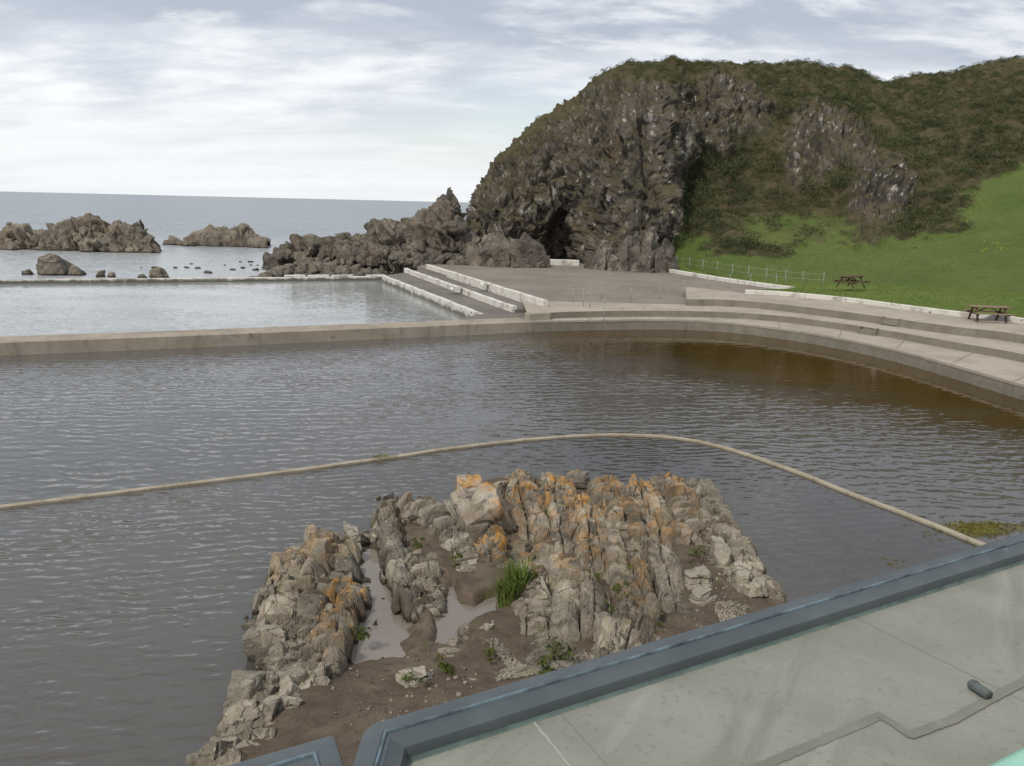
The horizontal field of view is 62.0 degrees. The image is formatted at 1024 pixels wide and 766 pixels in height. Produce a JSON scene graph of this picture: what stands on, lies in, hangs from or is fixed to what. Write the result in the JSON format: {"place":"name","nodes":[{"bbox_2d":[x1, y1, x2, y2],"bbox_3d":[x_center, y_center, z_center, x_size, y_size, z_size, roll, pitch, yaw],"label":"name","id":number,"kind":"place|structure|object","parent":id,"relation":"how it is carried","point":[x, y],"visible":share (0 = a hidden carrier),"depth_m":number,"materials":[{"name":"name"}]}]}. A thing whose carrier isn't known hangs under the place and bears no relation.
{"place":"outdoors","nodes":[
{"label":"outdoors","id":0,"kind":"place"},
{"bbox_2d":[0,280,464,335],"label":"pool water","id":1,"kind":"structure","parent":0,"point":[55,309],"depth_m":51.33,"materials":[{"name":"grey liquid"}]},
{"bbox_2d":[0,191,469,279],"bbox_3d":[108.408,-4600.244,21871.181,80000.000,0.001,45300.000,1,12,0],"label":"sea","id":2,"kind":"structure","parent":0,"point":[277,221],"depth_m":263.84,"materials":[{"name":"liquid"}]},
{"bbox_2d":[21,269,33,274],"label":"sea boulder","id":3,"kind":"object","parent":2,"relation":"in","point":[27,272],"visible":0.94,"depth_m":76.55,"materials":[{"name":"grey stone"}]},
{"bbox_2d":[36,253,72,275],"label":"sea boulder","id":4,"kind":"object","parent":2,"relation":"in","point":[49,264],"visible":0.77,"depth_m":76.50,"materials":[{"name":"grey stone"}]},
{"bbox_2d":[68,265,86,275],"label":"sea boulder","id":5,"kind":"object","parent":2,"relation":"in","point":[74,270],"visible":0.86,"depth_m":76.77,"materials":[{"name":"grey stone"}]},
{"bbox_2d":[0,213,161,252],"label":"sea rock","id":6,"kind":"object","parent":2,"relation":"in","point":[88,232],"visible":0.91,"depth_m":109.75,"materials":[{"name":"grey stone"}]},
{"bbox_2d":[96,270,104,276],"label":"sea boulder","id":7,"kind":"object","parent":2,"relation":"in","point":[100,273],"visible":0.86,"depth_m":76.00,"materials":[{"name":"grey stone"}]},
{"bbox_2d":[107,271,115,277],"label":"sea boulder","id":8,"kind":"object","parent":2,"relation":"in","point":[111,274],"visible":0.91,"depth_m":76.05,"materials":[{"name":"grey stone"}]},
{"bbox_2d":[137,274,147,277],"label":"sea boulder","id":9,"kind":"object","parent":2,"relation":"in","point":[142,276],"visible":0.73,"depth_m":75.68,"materials":[{"name":"grey stone"}]},
{"bbox_2d":[149,266,168,277],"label":"sea boulder","id":10,"kind":"object","parent":2,"relation":"in","point":[158,272],"visible":0.82,"depth_m":76.25,"materials":[{"name":"grey stone"}]},
{"bbox_2d":[162,240,176,244],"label":"sea boulder","id":11,"kind":"object","parent":2,"relation":"in","point":[169,242],"visible":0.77,"depth_m":127.90,"materials":[{"name":"grey stone"}]},
{"bbox_2d":[0,276,381,283],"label":"sea wall","id":12,"kind":"structure","parent":2,"relation":"in","point":[144,280],"depth_m":65.19,"materials":[{"name":"grey concrete"}]},
{"bbox_2d":[284,275,305,276],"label":"coping slab","id":13,"kind":"structure","parent":12,"relation":"on","point":[294,275],"depth_m":68.54,"materials":[{"name":"white concrete"}]},
{"bbox_2d":[308,275,328,276],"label":"coping slab","id":14,"kind":"structure","parent":12,"relation":"on","point":[318,275],"depth_m":69.03,"materials":[{"name":"white concrete"}]},
{"bbox_2d":[331,275,352,276],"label":"coping slab","id":15,"kind":"structure","parent":12,"relation":"on","point":[341,275],"depth_m":69.56,"materials":[{"name":"white concrete"}]},
{"bbox_2d":[140,261,262,273],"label":"shallow stones","id":16,"kind":"object","parent":2,"relation":"in","point":[210,272],"visible":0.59,"depth_m":86.98,"materials":[{"name":"grey stone"}]},
{"bbox_2d":[168,223,270,247],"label":"sea rock","id":17,"kind":"object","parent":2,"relation":"in","point":[242,235],"visible":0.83,"depth_m":127.38,"materials":[{"name":"grey stone"}]},
{"bbox_2d":[261,187,480,274],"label":"rocky spur","id":18,"kind":"structure","parent":2,"relation":"in","point":[438,227],"depth_m":79.98,"materials":[{"name":"grey stone"}]},
{"bbox_2d":[462,311,524,319],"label":"platform","id":19,"kind":"structure","parent":2,"relation":"in","point":[495,315],"depth_m":45.99,"materials":[{"name":"concrete"}]},
{"bbox_2d":[283,263,364,276],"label":"beach","id":20,"kind":"structure","parent":0,"point":[349,266],"depth_m":78.42,"materials":[{"name":"grey stone"}]},
{"bbox_2d":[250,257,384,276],"bbox_3d":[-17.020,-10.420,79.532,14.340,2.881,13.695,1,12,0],"label":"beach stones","id":21,"kind":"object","parent":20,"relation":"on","point":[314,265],"visible":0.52,"depth_m":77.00,"materials":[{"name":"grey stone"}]},
{"bbox_2d":[272,245,469,268],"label":"fallen stones","id":22,"kind":"object","parent":20,"relation":"on","point":[362,256],"visible":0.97,"depth_m":79.11,"materials":[{"name":"grey stone"}]},
{"bbox_2d":[386,273,505,312],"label":"step terrace","id":23,"kind":"structure","parent":0,"point":[457,297],"depth_m":56.52,"materials":[{"name":"concrete"}]},
{"bbox_2d":[382,275,482,317],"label":"white wall","id":24,"kind":"structure","parent":23,"relation":"on","point":[456,308],"depth_m":55.38,"materials":[{"name":"white concrete"}]},
{"bbox_2d":[404,268,516,312],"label":"white wall","id":25,"kind":"structure","parent":23,"relation":"on","point":[486,299],"depth_m":55.37,"materials":[{"name":"white concrete"}]},
{"bbox_2d":[450,286,461,289],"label":"wall lump","id":26,"kind":"object","parent":25,"relation":"on","point":[456,288],"depth_m":56.23,"materials":[{"name":"white concrete"}]},
{"bbox_2d":[413,270,526,312],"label":"step terrace","id":27,"kind":"structure","parent":0,"point":[520,307],"depth_m":56.64,"materials":[{"name":"concrete"}]},
{"bbox_2d":[426,264,547,306],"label":"white wall","id":28,"kind":"structure","parent":27,"relation":"on","point":[501,291],"depth_m":56.05,"materials":[{"name":"white concrete"}]},
{"bbox_2d":[480,282,490,284],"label":"wall lump","id":29,"kind":"object","parent":28,"relation":"on","point":[484,283],"depth_m":56.62,"materials":[{"name":"white concrete"}]},
{"bbox_2d":[0,436,976,765],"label":"pool water","id":30,"kind":"structure","parent":0,"point":[122,620],"depth_m":15.76,"materials":[{"name":"grey liquid"}]},
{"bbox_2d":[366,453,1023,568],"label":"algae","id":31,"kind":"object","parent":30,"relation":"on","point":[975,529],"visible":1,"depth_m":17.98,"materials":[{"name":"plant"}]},
{"bbox_2d":[238,476,782,765],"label":"ground","id":32,"kind":"structure","parent":0,"point":[312,717],"depth_m":11.95,"materials":[{"name":"brown soil"}]},
{"bbox_2d":[186,669,303,765],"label":"rock ridge","id":33,"kind":"object","parent":32,"relation":"on","point":[254,700],"visible":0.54,"depth_m":10.40,"materials":[{"name":"beige stone"}]},
{"bbox_2d":[242,580,303,688],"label":"rock ridge","id":34,"kind":"object","parent":32,"relation":"on","point":[267,646],"visible":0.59,"depth_m":12.32,"materials":[{"name":"grey stone"}]},
{"bbox_2d":[229,736,343,765],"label":"pavilion","id":35,"kind":"structure","parent":32,"relation":"on","point":[324,751],"depth_m":2.96,"materials":[{"name":"blue metal"}]},
{"bbox_2d":[241,524,375,628],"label":"rock ridge","id":36,"kind":"object","parent":32,"relation":"on","point":[331,548],"visible":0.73,"depth_m":15.00,"materials":[{"name":"grey stone"}]},
{"bbox_2d":[275,556,363,682],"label":"rock ridge","id":37,"kind":"object","parent":32,"relation":"on","point":[307,601],"visible":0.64,"depth_m":13.05,"materials":[{"name":"grey stone"}]},
{"bbox_2d":[293,576,384,689],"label":"rock ridge","id":38,"kind":"object","parent":32,"relation":"on","point":[328,638],"visible":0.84,"depth_m":12.33,"materials":[{"name":"grey stone"}]},
{"bbox_2d":[343,521,362,553],"bbox_3d":[-3.016,3.028,16.183,0.347,0.634,0.750,-1,12,-13],"label":"boulder","id":39,"kind":"object","parent":32,"relation":"on","point":[351,531],"visible":0.46,"depth_m":16.04,"materials":[{"name":"grey stone"}]},
{"bbox_2d":[351,531,412,663],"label":"puddle","id":40,"kind":"object","parent":32,"relation":"on","point":[389,633],"visible":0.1,"depth_m":13.31,"materials":[{"name":"liquid"}]},
{"bbox_2d":[369,500,429,624],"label":"rock ridge","id":41,"kind":"object","parent":32,"relation":"on","point":[387,538],"visible":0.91,"depth_m":15.21,"materials":[{"name":"grey stone"}]},
{"bbox_2d":[356,549,448,622],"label":"rock ridge","id":42,"kind":"object","parent":32,"relation":"on","point":[426,569],"visible":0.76,"depth_m":14.28,"materials":[{"name":"grey stone"}]},
{"bbox_2d":[395,665,433,687],"bbox_3d":[-1.280,3.959,11.344,0.518,0.297,0.384,-2,12,-16],"label":"boulder","id":43,"kind":"object","parent":32,"relation":"on","point":[421,672],"visible":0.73,"depth_m":11.27,"materials":[{"name":"beige stone"}]},
{"bbox_2d":[376,491,473,554],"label":"rock ridge","id":44,"kind":"object","parent":32,"relation":"on","point":[433,517],"visible":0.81,"depth_m":16.82,"materials":[{"name":"grey stone"}]},
{"bbox_2d":[437,638,476,680],"bbox_3d":[-0.735,4.128,11.950,0.884,0.574,1.485,1,12,0],"label":"rock","id":45,"kind":"object","parent":32,"relation":"on","point":[451,642],"visible":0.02,"depth_m":12.24,"materials":[{"name":"beige stone"}]},
{"bbox_2d":[435,586,496,644],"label":"puddle","id":46,"kind":"object","parent":32,"relation":"on","point":[458,614],"visible":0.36,"depth_m":13.62,"materials":[{"name":"liquid"}]},
{"bbox_2d":[453,541,478,571],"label":"rock ridge","id":47,"kind":"object","parent":32,"relation":"on","point":[467,551],"visible":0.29,"depth_m":15.25,"materials":[{"name":"grey stone"}]},
{"bbox_2d":[457,622,498,643],"bbox_3d":[-0.453,3.931,12.954,0.881,0.710,0.796,1,12,0],"label":"rock","id":48,"kind":"object","parent":32,"relation":"on","point":[463,631],"visible":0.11,"depth_m":12.83,"materials":[{"name":"grey stone"}]},
{"bbox_2d":[449,474,513,539],"bbox_3d":[-0.496,2.799,17.070,1.338,1.682,1.744,-3,13,-19],"label":"rock slab","id":49,"kind":"object","parent":32,"relation":"on","point":[477,507],"visible":0.73,"depth_m":16.47,"materials":[{"name":"grey stone"}]},
{"bbox_2d":[473,526,514,567],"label":"rock ridge","id":50,"kind":"object","parent":32,"relation":"on","point":[492,544],"visible":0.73,"depth_m":15.42,"materials":[{"name":"grey stone"}]},
{"bbox_2d":[490,554,537,607],"bbox_3d":[0.026,3.238,13.876,1.073,0.644,0.834,-9,16,-40],"label":"grass clump","id":51,"kind":"object","parent":32,"relation":"on","point":[517,579],"visible":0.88,"depth_m":13.80,"materials":[{"name":"green plant"}]},
{"bbox_2d":[493,468,552,541],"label":"rock ridge","id":52,"kind":"object","parent":32,"relation":"on","point":[519,488],"visible":0.83,"depth_m":17.52,"materials":[{"name":"grey stone"}]},
{"bbox_2d":[351,493,705,682],"bbox_3d":[0.619,3.204,14.696,5.890,0.331,7.486,1,12,0],"label":"moss","id":53,"kind":"object","parent":32,"relation":"on","point":[363,637],"visible":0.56,"depth_m":12.29,"materials":[{"name":"plant"}]},
{"bbox_2d":[506,576,574,659],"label":"rock ridge","id":54,"kind":"object","parent":32,"relation":"on","point":[532,607],"visible":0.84,"depth_m":12.86,"materials":[{"name":"grey stone"}]},
{"bbox_2d":[332,541,755,725],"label":"pebbles","id":55,"kind":"object","parent":32,"relation":"on","point":[455,677],"visible":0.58,"depth_m":11.97,"materials":[{"name":"grey stone"}]},
{"bbox_2d":[510,539,585,588],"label":"rock ridge","id":56,"kind":"object","parent":32,"relation":"on","point":[546,557],"visible":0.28,"depth_m":15.15,"materials":[{"name":"grey stone"}]},
{"bbox_2d":[513,648,592,675],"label":"rock ridge","id":57,"kind":"object","parent":32,"relation":"on","point":[531,666],"visible":0.14,"depth_m":11.96,"materials":[{"name":"beige stone"}]},
{"bbox_2d":[539,471,577,552],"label":"rock ridge","id":58,"kind":"object","parent":32,"relation":"on","point":[557,492],"visible":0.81,"depth_m":17.01,"materials":[{"name":"grey stone"}]},
{"bbox_2d":[569,471,589,489],"bbox_3d":[1.459,2.302,19.389,0.750,0.583,0.500,1,12,0],"label":"boulder","id":59,"kind":"object","parent":32,"relation":"on","point":[581,480],"visible":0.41,"depth_m":19.21,"materials":[{"name":"grey stone"}]},
{"bbox_2d":[549,553,610,653],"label":"rock ridge","id":60,"kind":"object","parent":32,"relation":"on","point":[579,604],"visible":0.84,"depth_m":13.12,"materials":[{"name":"grey stone"}]},
{"bbox_2d":[570,491,623,576],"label":"rock ridge","id":61,"kind":"object","parent":32,"relation":"on","point":[595,533],"visible":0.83,"depth_m":16.05,"materials":[{"name":"grey stone"}]},
{"bbox_2d":[566,469,648,542],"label":"rock ridge","id":62,"kind":"object","parent":32,"relation":"on","point":[626,515],"visible":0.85,"depth_m":17.26,"materials":[{"name":"grey stone"}]},
{"bbox_2d":[485,533,747,681],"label":"gravel","id":63,"kind":"structure","parent":32,"relation":"on","point":[506,673],"depth_m":12.34,"materials":[{"name":"grey gravel"}]},
{"bbox_2d":[589,589,662,659],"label":"rock ridge","id":64,"kind":"object","parent":32,"relation":"on","point":[625,626],"visible":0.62,"depth_m":12.45,"materials":[{"name":"grey stone"}]},
{"bbox_2d":[601,540,655,606],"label":"rock ridge","id":65,"kind":"object","parent":32,"relation":"on","point":[639,586],"visible":0.72,"depth_m":14.49,"materials":[{"name":"grey stone"}]},
{"bbox_2d":[625,474,692,546],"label":"rock ridge","id":66,"kind":"object","parent":32,"relation":"on","point":[648,497],"visible":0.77,"depth_m":16.99,"materials":[{"name":"grey stone"}]},
{"bbox_2d":[631,536,691,613],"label":"rock ridge","id":67,"kind":"object","parent":32,"relation":"on","point":[664,567],"visible":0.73,"depth_m":14.53,"materials":[{"name":"grey stone"}]},
{"bbox_2d":[649,471,714,545],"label":"rock ridge","id":68,"kind":"object","parent":32,"relation":"on","point":[678,493],"visible":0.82,"depth_m":18.08,"materials":[{"name":"grey stone"}]},
{"bbox_2d":[353,533,1023,765],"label":"flat roof","id":69,"kind":"structure","parent":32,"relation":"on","point":[882,669],"depth_m":3.53,"materials":[{"name":"grey concrete"}]},
{"bbox_2d":[967,679,992,699],"bbox_3d":[1.975,1.294,3.599,0.048,0.048,0.096,-2,12,-16],"label":"vent pipe","id":70,"kind":"object","parent":69,"relation":"on","point":[979,689],"visible":1,"depth_m":3.58,"materials":[{"name":"grey plastic"}]},
{"bbox_2d":[989,747,1023,765],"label":"window sill","id":71,"kind":"structure","parent":69,"relation":"on","point":[1015,758],"depth_m":0.96,"materials":[{"name":"green paint"}]},
{"bbox_2d":[683,565,712,589],"bbox_3d":[3.191,3.336,14.559,0.586,0.335,0.394,-1,12,-12],"label":"boulder","id":72,"kind":"object","parent":32,"relation":"on","point":[698,576],"visible":0.94,"depth_m":14.45,"materials":[{"name":"grey stone"}]},
{"bbox_2d":[689,585,717,606],"bbox_3d":[3.113,3.513,14.039,0.406,0.290,0.513,11,15,39],"label":"boulder","id":73,"kind":"object","parent":32,"relation":"on","point":[702,596],"visible":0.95,"depth_m":13.93,"materials":[{"name":"grey stone"}]},
{"bbox_2d":[689,477,765,574],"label":"rock ridge","id":74,"kind":"object","parent":32,"relation":"on","point":[726,528],"visible":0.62,"depth_m":16.92,"materials":[{"name":"grey stone"}]},
{"bbox_2d":[706,536,750,595],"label":"rock ridge","id":75,"kind":"object","parent":32,"relation":"on","point":[739,579],"visible":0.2,"depth_m":15.24,"materials":[{"name":"grey stone"}]},
{"bbox_2d":[735,563,787,602],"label":"rock ridge","id":76,"kind":"object","parent":32,"relation":"on","point":[761,585],"visible":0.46,"depth_m":14.31,"materials":[{"name":"grey stone"}]},
{"bbox_2d":[0,330,1023,542],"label":"pool water","id":77,"kind":"structure","parent":0,"point":[931,446],"depth_m":27.52,"materials":[{"name":"liquid"}]},
{"bbox_2d":[0,318,530,355],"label":"causeway wall","id":78,"kind":"structure","parent":77,"relation":"in","point":[61,343],"depth_m":38.41,"materials":[{"name":"concrete"}]},
{"bbox_2d":[0,433,986,545],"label":"pool kerb","id":79,"kind":"structure","parent":77,"relation":"in","point":[761,459],"depth_m":20.50,"materials":[{"name":"concrete"}]},
{"bbox_2d":[0,0,1023,201],"label":"sky","id":80,"kind":"structure","parent":0,"point":[388,100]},
{"bbox_2d":[417,259,772,303],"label":"platform","id":81,"kind":"structure","parent":0,"point":[555,283],"depth_m":63.16,"materials":[{"name":"concrete"}]},
{"bbox_2d":[465,230,550,267],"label":"cliff foot rocks","id":82,"kind":"object","parent":81,"relation":"on","point":[498,248],"visible":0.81,"depth_m":76.86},
{"bbox_2d":[550,259,578,265],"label":"block","id":83,"kind":"structure","parent":81,"relation":"on","point":[564,262],"depth_m":80.63,"materials":[{"name":"white concrete"}]},
{"bbox_2d":[584,227,679,272],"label":"cliff foot rocks","id":84,"kind":"object","parent":81,"relation":"on","point":[648,256],"visible":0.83,"depth_m":74.67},
{"bbox_2d":[669,269,794,288],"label":"apron kerb","id":85,"kind":"structure","parent":81,"relation":"on","point":[743,282],"depth_m":65.94,"materials":[{"name":"grey concrete"}]},
{"bbox_2d":[465,56,1023,291],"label":"hill","id":86,"kind":"structure","parent":0,"point":[615,160],"depth_m":84.69,"materials":[{"name":"green plant"}]},
{"bbox_2d":[535,54,1023,258],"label":"scrub","id":87,"kind":"object","parent":86,"relation":"on","point":[730,242],"visible":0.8,"depth_m":89.12,"materials":[{"name":"green plant"}]},
{"bbox_2d":[678,166,1023,283],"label":"rough grass","id":88,"kind":"structure","parent":86,"relation":"on","point":[892,249],"depth_m":69.48,"materials":[{"name":"green plant"}]},
{"bbox_2d":[523,301,1023,353],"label":"terrace","id":89,"kind":"structure","parent":0,"point":[1009,346],"depth_m":46.68,"materials":[{"name":"concrete"}]},
{"bbox_2d":[880,316,901,326],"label":"step unit","id":90,"kind":"object","parent":89,"relation":"on","point":[889,322],"visible":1,"depth_m":43.05,"materials":[{"name":"concrete"}]},
{"bbox_2d":[524,317,1023,381],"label":"terrace","id":91,"kind":"structure","parent":0,"point":[1011,369],"depth_m":38.27,"materials":[{"name":"concrete"}]},
{"bbox_2d":[550,311,1023,362],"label":"terrace riser","id":92,"kind":"object","parent":91,"relation":"on","point":[924,340],"visible":0.94,"depth_m":45.30,"materials":[{"name":"concrete"}]},
{"bbox_2d":[686,299,1023,343],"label":"terrace riser","id":93,"kind":"object","parent":91,"relation":"on","point":[990,334],"visible":0.62,"depth_m":44.58,"materials":[{"name":"concrete"}]},
{"bbox_2d":[857,326,879,335],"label":"step unit","id":94,"kind":"object","parent":91,"relation":"on","point":[861,330],"visible":0.96,"depth_m":42.08,"materials":[{"name":"concrete"}]},
{"bbox_2d":[531,321,1023,399],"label":"terrace riser","id":95,"kind":"object","parent":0,"point":[1011,390],"visible":0.31,"depth_m":42.73,"materials":[{"name":"concrete"}]},
{"bbox_2d":[530,318,1023,387],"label":"pool coping","id":96,"kind":"object","parent":95,"relation":"on","point":[969,369],"visible":1,"depth_m":41.42,"materials":[{"name":"concrete"}]},
{"bbox_2d":[525,312,549,320],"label":"end block","id":97,"kind":"structure","parent":96,"relation":"on","point":[531,316],"depth_m":44.47,"materials":[{"name":"concrete"}]},
{"bbox_2d":[679,267,1023,317],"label":"lawn","id":98,"kind":"structure","parent":0,"point":[915,292],"depth_m":52.95,"materials":[{"name":"green plant"}]},
{"bbox_2d":[676,256,824,283],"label":"wire fence","id":99,"kind":"object","parent":98,"relation":"on","point":[748,270],"visible":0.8,"depth_m":66.03,"materials":[{"name":"grey metal"}]},
{"bbox_2d":[832,275,870,288],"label":"picnic table","id":100,"kind":"object","parent":98,"relation":"on","point":[855,281],"visible":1,"depth_m":55.60,"materials":[{"name":"brown wood"}]},
{"bbox_2d":[686,287,1023,334],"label":"terrace","id":101,"kind":"structure","parent":0,"point":[918,316],"depth_m":46.56,"materials":[{"name":"concrete"}]},
{"bbox_2d":[586,299,1022,380],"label":"paving joints","id":102,"kind":"object","parent":101,"relation":"on","point":[898,346],"visible":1,"depth_m":40.84,"materials":[{"name":"concrete"}]},
{"bbox_2d":[745,290,1023,323],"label":"lawn kerb","id":103,"kind":"structure","parent":101,"relation":"on","point":[899,306],"depth_m":47.95,"materials":[{"name":"grey concrete"}]},
{"bbox_2d":[962,305,1014,323],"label":"picnic table","id":104,"kind":"object","parent":101,"relation":"on","point":[999,312],"visible":1,"depth_m":42.33,"materials":[{"name":"brown wood"}]},
{"bbox_2d":[796,191,1009,258],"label":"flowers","id":105,"kind":"object","parent":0,"point":[935,237],"visible":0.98,"depth_m":70.09,"materials":[{"name":"plant"}]}
]}

